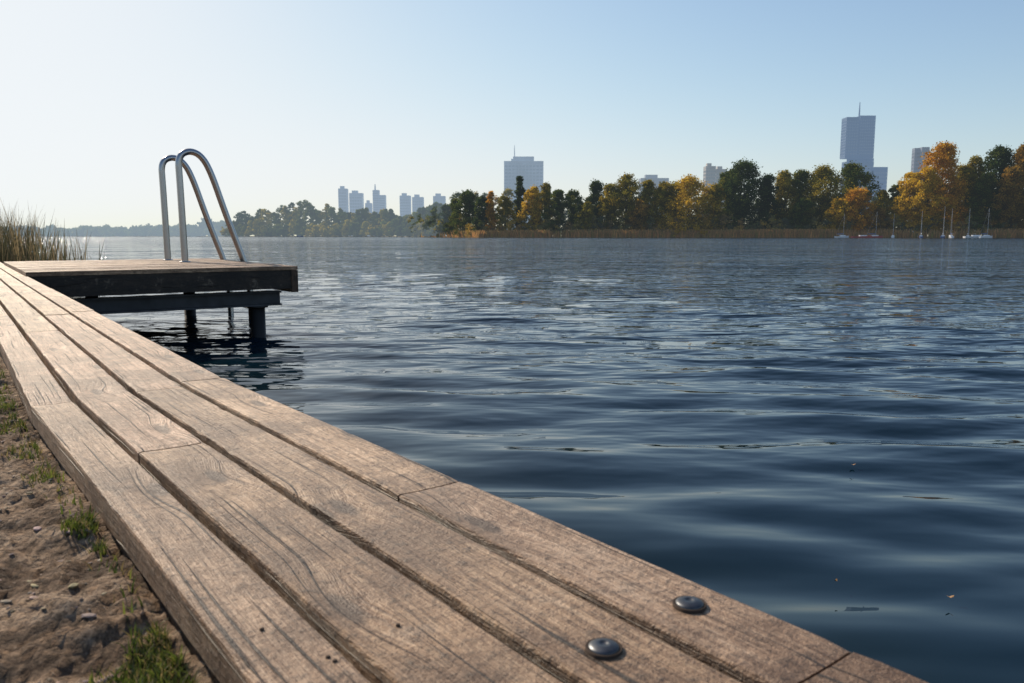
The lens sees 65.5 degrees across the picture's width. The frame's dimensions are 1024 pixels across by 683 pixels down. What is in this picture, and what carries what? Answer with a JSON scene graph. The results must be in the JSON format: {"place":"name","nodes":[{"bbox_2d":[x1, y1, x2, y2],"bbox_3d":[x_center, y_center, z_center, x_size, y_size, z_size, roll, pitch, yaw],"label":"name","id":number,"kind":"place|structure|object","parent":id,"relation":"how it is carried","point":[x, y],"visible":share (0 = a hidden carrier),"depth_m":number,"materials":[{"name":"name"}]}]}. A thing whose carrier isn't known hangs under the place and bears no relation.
{"place":"outdoors","nodes":[
{"label":"outdoors","id":0,"kind":"place"},
{"bbox_2d":[0,369,211,682],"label":"grass","id":1,"kind":"structure","parent":0,"point":[161,672],"depth_m":0.68,"materials":[{"name":"green plant"}]},
{"bbox_2d":[0,356,212,682],"bbox_3d":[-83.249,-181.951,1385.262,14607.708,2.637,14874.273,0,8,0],"label":"ground","id":2,"kind":"structure","parent":0,"point":[60,639],"depth_m":0.77,"materials":[{"name":"brown sand"}]},
{"bbox_2d":[0,200,105,263],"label":"reeds","id":3,"kind":"object","parent":2,"relation":"on","point":[17,248],"visible":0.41,"depth_m":13.38,"materials":[{"name":"green plant"}]},
{"bbox_2d":[0,373,152,682],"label":"pebbles","id":4,"kind":"object","parent":2,"relation":"on","point":[74,585],"visible":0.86,"depth_m":0.77,"materials":[{"name":"stone"}]},
{"bbox_2d":[0,262,927,682],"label":"boardwalk","id":5,"kind":"structure","parent":2,"relation":"on","point":[258,538],"depth_m":0.76,"materials":[{"name":"brown wood"}]},
{"bbox_2d":[0,0,1023,235],"label":"sky","id":6,"kind":"structure","parent":0,"point":[286,102],"materials":[{"name":"blue"}]},
{"bbox_2d":[10,236,1023,682],"bbox_3d":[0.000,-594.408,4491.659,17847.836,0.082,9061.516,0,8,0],"label":"water","id":7,"kind":"structure","parent":0,"point":[720,414],"depth_m":4.58,"materials":[{"name":"blue liquid"}]},
{"bbox_2d":[4,258,298,336],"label":"jetty","id":8,"kind":"object","parent":7,"relation":"in","point":[91,281],"visible":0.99,"depth_m":6.74,"materials":[{"name":"brown wood"}]},
{"bbox_2d":[158,148,252,319],"bbox_3d":[-3.325,-0.512,8.741,0.755,3.050,0.900,-5,9,-35],"label":"swim ladder","id":9,"kind":"object","parent":8,"relation":"attached to","point":[180,161],"visible":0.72,"depth_m":8.46,"materials":[{"name":"metal"}]},
{"bbox_2d":[834,214,848,237],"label":"sailboat","id":10,"kind":"object","parent":7,"relation":"on","point":[843,236],"visible":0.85,"depth_m":385.36,"materials":[{"name":"metal"}]},
{"bbox_2d":[851,235,871,237],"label":"motorboat","id":11,"kind":"object","parent":7,"relation":"on","point":[862,236],"visible":0.73,"depth_m":382.04,"materials":[{"name":"red paint"}]},
{"bbox_2d":[866,221,882,237],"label":"sailboat","id":12,"kind":"object","parent":7,"relation":"on","point":[875,236],"visible":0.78,"depth_m":385.80,"materials":[{"name":"red paint"}]},
{"bbox_2d":[963,235,980,237],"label":"motorboat","id":13,"kind":"object","parent":7,"relation":"on","point":[973,236],"visible":0.73,"depth_m":365.99,"materials":[{"name":"white plastic"}]},
{"bbox_2d":[978,208,992,237],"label":"sailboat","id":14,"kind":"object","parent":7,"relation":"on","point":[986,236],"visible":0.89,"depth_m":364.57,"materials":[{"name":"plastic"}]},
{"bbox_2d":[130,236,927,237],"bbox_3d":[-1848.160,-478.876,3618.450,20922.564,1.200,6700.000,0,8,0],"label":"shore ground","id":15,"kind":"structure","parent":0,"point":[280,236],"depth_m":1054.51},
{"bbox_2d":[1,217,226,236],"bbox_3d":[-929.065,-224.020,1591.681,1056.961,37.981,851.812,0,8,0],"label":"hazy treeline","id":16,"kind":"object","parent":15,"relation":"on","point":[148,229],"visible":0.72,"depth_m":1466.05,"materials":[{"name":"green plant"}]},
{"bbox_2d":[219,199,443,236],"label":"distant treeline","id":17,"kind":"object","parent":15,"relation":"on","point":[384,222],"visible":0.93,"depth_m":924.43,"materials":[{"name":"green plant"}]},
{"bbox_2d":[338,186,348,221],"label":"tower block","id":18,"kind":"structure","parent":15,"relation":"on","point":[343,201],"depth_m":1479.13,"materials":[{"name":"grey concrete"}]},
{"bbox_2d":[349,190,363,235],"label":"tower block","id":19,"kind":"structure","parent":15,"relation":"on","point":[356,199],"depth_m":1479.62,"materials":[{"name":"grey concrete"}]},
{"bbox_2d":[365,200,372,235],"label":"tower block","id":20,"kind":"structure","parent":15,"relation":"on","point":[368,205],"depth_m":1481.42,"materials":[{"name":"grey glass"}]},
{"bbox_2d":[373,185,385,213],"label":"twin spire tower","id":21,"kind":"structure","parent":15,"relation":"on","point":[379,201],"depth_m":1480.94,"materials":[{"name":"grey concrete"}]},
{"bbox_2d":[400,193,410,216],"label":"tower block","id":22,"kind":"structure","parent":15,"relation":"on","point":[405,204],"depth_m":1480.35,"materials":[{"name":"grey glass"}]},
{"bbox_2d":[412,195,423,215],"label":"tower block","id":23,"kind":"structure","parent":15,"relation":"on","point":[417,201],"depth_m":1479.37,"materials":[{"name":"grey glass"}]},
{"bbox_2d":[421,205,437,229],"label":"green tree","id":24,"kind":"object","parent":15,"relation":"on","point":[434,210],"visible":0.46,"depth_m":564.77,"materials":[{"name":"green plant"}]},
{"bbox_2d":[433,193,445,204],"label":"tower block","id":25,"kind":"structure","parent":15,"relation":"on","point":[438,197],"depth_m":1478.65,"materials":[{"name":"grey glass"}]},
{"bbox_2d":[430,203,451,234],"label":"green tree","id":26,"kind":"object","parent":15,"relation":"on","point":[446,208],"visible":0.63,"depth_m":529.96,"materials":[{"name":"green plant"}]},
{"bbox_2d":[443,198,467,233],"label":"green tree","id":27,"kind":"object","parent":15,"relation":"on","point":[452,210],"visible":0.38,"depth_m":514.03,"materials":[{"name":"green plant"}]},
{"bbox_2d":[449,189,481,234],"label":"green tree","id":28,"kind":"object","parent":15,"relation":"on","point":[467,198],"visible":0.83,"depth_m":493.15,"materials":[{"name":"green plant"}]},
{"bbox_2d":[471,195,489,231],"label":"green tree","id":29,"kind":"object","parent":15,"relation":"on","point":[480,203],"visible":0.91,"depth_m":467.11,"materials":[{"name":"green plant"}]},
{"bbox_2d":[484,191,498,230],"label":"poplar tree","id":30,"kind":"object","parent":15,"relation":"on","point":[490,211],"visible":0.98,"depth_m":463.42,"materials":[{"name":"plant"}]},
{"bbox_2d":[493,195,517,230],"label":"olive tree in autumn","id":31,"kind":"object","parent":15,"relation":"on","point":[505,204],"visible":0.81,"depth_m":461.56,"materials":[{"name":"green plant"}]},
{"bbox_2d":[512,176,528,228],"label":"poplar tree","id":32,"kind":"object","parent":15,"relation":"on","point":[520,190],"visible":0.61,"depth_m":456.20,"materials":[{"name":"green plant"}]},
{"bbox_2d":[504,145,542,224],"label":"skyscraper","id":33,"kind":"structure","parent":15,"relation":"on","point":[529,170],"depth_m":785.53,"materials":[{"name":"blue glass"}]},
{"bbox_2d":[514,184,543,230],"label":"yellow autumn tree","id":34,"kind":"object","parent":15,"relation":"on","point":[531,194],"visible":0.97,"depth_m":447.82,"materials":[{"name":"yellow plant"}]},
{"bbox_2d":[530,182,556,230],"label":"olive tree in autumn","id":35,"kind":"object","parent":15,"relation":"on","point":[546,194],"visible":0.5,"depth_m":452.83,"materials":[{"name":"green plant"}]},
{"bbox_2d":[540,189,568,231],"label":"green tree","id":36,"kind":"object","parent":15,"relation":"on","point":[557,206],"visible":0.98,"depth_m":440.97,"materials":[{"name":"green plant"}]},
{"bbox_2d":[561,189,588,229],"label":"green tree","id":37,"kind":"object","parent":15,"relation":"on","point":[571,196],"visible":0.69,"depth_m":443.20,"materials":[{"name":"green plant"}]},
{"bbox_2d":[574,201,598,229],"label":"olive tree in autumn","id":38,"kind":"object","parent":15,"relation":"on","point":[588,209],"visible":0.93,"depth_m":432.42,"materials":[{"name":"green plant"}]},
{"bbox_2d":[579,178,608,230],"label":"green tree","id":39,"kind":"object","parent":15,"relation":"on","point":[596,188],"visible":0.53,"depth_m":444.12,"materials":[{"name":"green plant"}]},
{"bbox_2d":[596,183,623,229],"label":"olive tree in autumn","id":40,"kind":"object","parent":15,"relation":"on","point":[607,191],"visible":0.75,"depth_m":433.41,"materials":[{"name":"green plant"}]},
{"bbox_2d":[605,172,642,229],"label":"olive tree in autumn","id":41,"kind":"object","parent":15,"relation":"on","point":[627,191],"visible":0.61,"depth_m":433.03,"materials":[{"name":"green plant"}]},
{"bbox_2d":[625,199,649,230],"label":"brown autumn tree","id":42,"kind":"object","parent":15,"relation":"on","point":[640,208],"visible":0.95,"depth_m":421.54,"materials":[{"name":"brown plant"}]},
{"bbox_2d":[621,179,662,230],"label":"olive tree in autumn","id":43,"kind":"object","parent":15,"relation":"on","point":[649,191],"visible":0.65,"depth_m":426.88,"materials":[{"name":"green plant"}]},
{"bbox_2d":[638,175,668,220],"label":"apartment block","id":44,"kind":"structure","parent":15,"relation":"on","point":[656,180],"depth_m":786.30,"materials":[{"name":"grey concrete"}]},
{"bbox_2d":[650,181,678,229],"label":"olive tree in autumn","id":45,"kind":"object","parent":15,"relation":"on","point":[662,189],"visible":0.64,"depth_m":425.37,"materials":[{"name":"green plant"}]},
{"bbox_2d":[658,180,684,225],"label":"olive tree in autumn","id":46,"kind":"object","parent":15,"relation":"on","point":[676,191],"visible":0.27,"depth_m":426.81,"materials":[{"name":"green plant"}]},
{"bbox_2d":[655,174,723,235],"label":"yellow autumn tree","id":47,"kind":"object","parent":15,"relation":"on","point":[689,191],"visible":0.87,"depth_m":415.82,"materials":[{"name":"yellow plant"}]},
{"bbox_2d":[428,188,969,229],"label":"background treeline","id":48,"kind":"object","parent":15,"relation":"on","point":[508,192],"visible":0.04,"depth_m":507.21,"materials":[{"name":"green plant"}]},
{"bbox_2d":[695,183,726,230],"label":"olive tree in autumn","id":49,"kind":"object","parent":15,"relation":"on","point":[715,192],"visible":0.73,"depth_m":417.98,"materials":[{"name":"green plant"}]},
{"bbox_2d":[703,163,726,207],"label":"apartment block","id":50,"kind":"structure","parent":15,"relation":"on","point":[711,174],"depth_m":747.24,"materials":[{"name":"grey concrete"}]},
{"bbox_2d":[408,214,1022,236],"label":"shoreline shrubs","id":51,"kind":"object","parent":15,"relation":"on","point":[785,220],"visible":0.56,"depth_m":415.88,"materials":[{"name":"green plant"}]},
{"bbox_2d":[420,228,1023,237],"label":"reed bed","id":52,"kind":"object","parent":15,"relation":"on","point":[788,233],"visible":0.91,"depth_m":409.68,"materials":[{"name":"brown plant"}]},
{"bbox_2d":[716,168,751,228],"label":"green tree","id":53,"kind":"object","parent":15,"relation":"on","point":[722,176],"visible":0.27,"depth_m":426.43,"materials":[{"name":"green plant"}]},
{"bbox_2d":[718,156,774,230],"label":"green tree","id":54,"kind":"object","parent":15,"relation":"on","point":[743,170],"visible":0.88,"depth_m":416.87,"materials":[{"name":"green plant"}]},
{"bbox_2d":[754,173,790,229],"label":"green tree","id":55,"kind":"object","parent":15,"relation":"on","point":[769,200],"visible":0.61,"depth_m":419.69,"materials":[{"name":"green plant"}]},
{"bbox_2d":[765,169,799,229],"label":"olive tree in autumn","id":56,"kind":"object","parent":15,"relation":"on","point":[784,183],"visible":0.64,"depth_m":420.27,"materials":[{"name":"green plant"}]},
{"bbox_2d":[787,198,816,229],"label":"green tree","id":57,"kind":"object","parent":15,"relation":"on","point":[796,214],"visible":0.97,"depth_m":404.94,"materials":[{"name":"green plant"}]},
{"bbox_2d":[786,169,828,224],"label":"green tree","id":58,"kind":"object","parent":15,"relation":"on","point":[801,177],"visible":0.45,"depth_m":420.10,"materials":[{"name":"green plant"}]},
{"bbox_2d":[782,163,851,229],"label":"olive tree in autumn","id":59,"kind":"object","parent":15,"relation":"on","point":[823,175],"visible":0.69,"depth_m":412.68,"materials":[{"name":"green plant"}]},
{"bbox_2d":[823,196,855,230],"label":"yellow autumn tree","id":60,"kind":"object","parent":15,"relation":"on","point":[837,208],"visible":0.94,"depth_m":398.52,"materials":[{"name":"yellow plant"}]},
{"bbox_2d":[837,185,878,232],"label":"orange autumn tree","id":61,"kind":"object","parent":15,"relation":"on","point":[860,195],"visible":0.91,"depth_m":395.08,"materials":[{"name":"orange plant"}]},
{"bbox_2d":[838,160,882,216],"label":"green tree","id":62,"kind":"object","parent":15,"relation":"on","point":[854,173],"visible":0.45,"depth_m":414.85,"materials":[{"name":"green plant"}]},
{"bbox_2d":[840,104,887,208],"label":"glass skyscraper","id":63,"kind":"structure","parent":15,"relation":"on","point":[857,138],"depth_m":881.58,"materials":[{"name":"glass"}]},
{"bbox_2d":[868,206,894,229],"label":"brown autumn tree","id":64,"kind":"object","parent":15,"relation":"on","point":[879,216],"visible":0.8,"depth_m":394.01,"materials":[{"name":"plant"}]},
{"bbox_2d":[869,189,903,228],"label":"olive tree in autumn","id":65,"kind":"object","parent":15,"relation":"on","point":[883,196],"visible":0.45,"depth_m":401.36,"materials":[{"name":"green plant"}]},
{"bbox_2d":[888,184,904,228],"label":"green tree","id":66,"kind":"object","parent":15,"relation":"on","point":[892,189],"visible":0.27,"depth_m":404.75,"materials":[{"name":"green plant"}]},
{"bbox_2d":[888,171,925,229],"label":"yellow autumn tree","id":67,"kind":"object","parent":15,"relation":"on","point":[907,189],"visible":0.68,"depth_m":391.78,"materials":[{"name":"yellow plant"}]},
{"bbox_2d":[911,147,929,212],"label":"residential tower","id":68,"kind":"structure","parent":15,"relation":"on","point":[916,159],"depth_m":685.03,"materials":[{"name":"grey concrete"}]},
{"bbox_2d":[904,165,955,234],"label":"yellow autumn tree","id":69,"kind":"object","parent":15,"relation":"on","point":[926,186],"visible":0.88,"depth_m":384.63,"materials":[{"name":"yellow plant"}]},
{"bbox_2d":[915,140,968,233],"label":"orange autumn tree","id":70,"kind":"object","parent":15,"relation":"on","point":[941,156],"visible":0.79,"depth_m":384.74,"materials":[{"name":"orange plant"}]},
{"bbox_2d":[943,162,977,229],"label":"olive tree in autumn","id":71,"kind":"object","parent":15,"relation":"on","point":[970,175],"visible":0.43,"depth_m":391.67,"materials":[{"name":"plant"}]},
{"bbox_2d":[965,155,986,231],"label":"olive tree in autumn","id":72,"kind":"object","parent":15,"relation":"on","point":[976,160],"visible":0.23,"depth_m":395.90,"materials":[{"name":"green plant"}]},
{"bbox_2d":[964,170,1004,233],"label":"green tree","id":73,"kind":"object","parent":15,"relation":"on","point":[987,183],"visible":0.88,"depth_m":378.86,"materials":[{"name":"green plant"}]},
{"bbox_2d":[980,144,1015,221],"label":"green tree","id":74,"kind":"object","parent":15,"relation":"on","point":[998,159],"visible":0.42,"depth_m":384.83,"materials":[{"name":"green plant"}]},
{"bbox_2d":[979,164,1023,229],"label":"brown autumn tree","id":75,"kind":"object","parent":15,"relation":"on","point":[1012,182],"visible":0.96,"depth_m":371.95,"materials":[{"name":"plant"}]},
{"bbox_2d":[989,144,1023,230],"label":"brown autumn tree","id":76,"kind":"object","parent":15,"relation":"on","point":[1019,157],"visible":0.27,"depth_m":377.30,"materials":[{"name":"plant"}]}
]}

